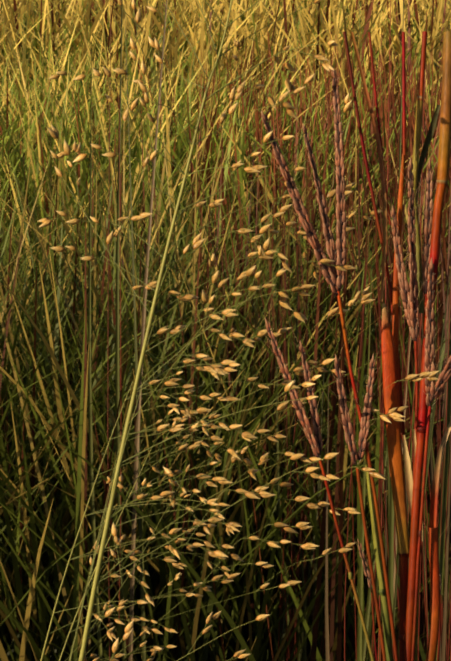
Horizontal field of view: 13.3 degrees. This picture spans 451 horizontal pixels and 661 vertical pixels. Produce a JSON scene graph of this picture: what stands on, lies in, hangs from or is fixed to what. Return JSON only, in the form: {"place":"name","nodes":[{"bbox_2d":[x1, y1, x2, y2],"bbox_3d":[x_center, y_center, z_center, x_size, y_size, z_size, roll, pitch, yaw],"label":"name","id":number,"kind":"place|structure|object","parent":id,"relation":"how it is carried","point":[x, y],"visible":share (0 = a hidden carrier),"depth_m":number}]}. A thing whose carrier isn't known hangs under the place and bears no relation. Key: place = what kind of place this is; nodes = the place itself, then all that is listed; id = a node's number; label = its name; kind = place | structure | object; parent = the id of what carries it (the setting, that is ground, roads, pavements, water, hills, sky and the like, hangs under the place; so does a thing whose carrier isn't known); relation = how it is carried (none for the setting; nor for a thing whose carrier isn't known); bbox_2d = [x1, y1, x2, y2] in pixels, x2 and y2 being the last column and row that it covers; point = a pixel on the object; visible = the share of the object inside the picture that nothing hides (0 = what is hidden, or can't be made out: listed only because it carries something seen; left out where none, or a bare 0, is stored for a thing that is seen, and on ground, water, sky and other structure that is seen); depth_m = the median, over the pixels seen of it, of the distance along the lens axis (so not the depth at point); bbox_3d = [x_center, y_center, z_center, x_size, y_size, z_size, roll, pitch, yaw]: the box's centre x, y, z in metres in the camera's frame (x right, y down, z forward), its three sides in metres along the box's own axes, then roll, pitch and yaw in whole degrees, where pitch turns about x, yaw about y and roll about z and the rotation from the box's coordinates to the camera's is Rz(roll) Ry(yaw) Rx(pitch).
{"place":"outdoors","nodes":[
{"label":"outdoors","id":0,"kind":"place"},
{"bbox_2d":[0,0,450,660],"bbox_3d":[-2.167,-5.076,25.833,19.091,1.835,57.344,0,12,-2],"label":"prairie grass","id":1,"kind":"structure","parent":0,"point":[44,446],"depth_m":3.21},
{"label":"ground","id":2,"kind":"structure","parent":0,"visible":0},
{"bbox_2d":[40,0,417,660],"bbox_3d":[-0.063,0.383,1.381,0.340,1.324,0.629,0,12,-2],"label":"switchgrass plant branches","id":3,"kind":"object","parent":2,"relation":"on","point":[108,517],"visible":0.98,"depth_m":1.12},
{"bbox_2d":[38,0,438,660],"bbox_3d":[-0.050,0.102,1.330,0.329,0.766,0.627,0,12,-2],"label":"grass seeds","id":4,"kind":"object","parent":3,"relation":"attached to","point":[222,370],"visible":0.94,"depth_m":1.12},
{"bbox_2d":[88,0,450,660],"bbox_3d":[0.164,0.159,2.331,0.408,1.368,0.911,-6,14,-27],"label":"grass stems","id":5,"kind":"object","parent":2,"relation":"on","point":[444,522],"visible":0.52,"depth_m":2.50},
{"bbox_2d":[319,31,450,660],"bbox_3d":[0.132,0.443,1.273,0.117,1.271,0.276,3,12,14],"label":"red grass stems","id":6,"kind":"object","parent":2,"relation":"on","point":[409,586],"visible":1,"depth_m":1.12},
{"bbox_2d":[252,54,446,594],"bbox_3d":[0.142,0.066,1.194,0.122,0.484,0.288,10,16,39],"label":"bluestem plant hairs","id":7,"kind":"object","parent":6,"relation":"attached to","point":[341,289],"visible":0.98,"depth_m":1.11},
{"bbox_2d":[261,67,450,594],"bbox_3d":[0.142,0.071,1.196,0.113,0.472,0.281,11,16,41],"label":"bluestem racemes","id":8,"kind":"object","parent":6,"relation":"attached to","point":[408,292],"visible":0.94,"depth_m":1.11}
]}

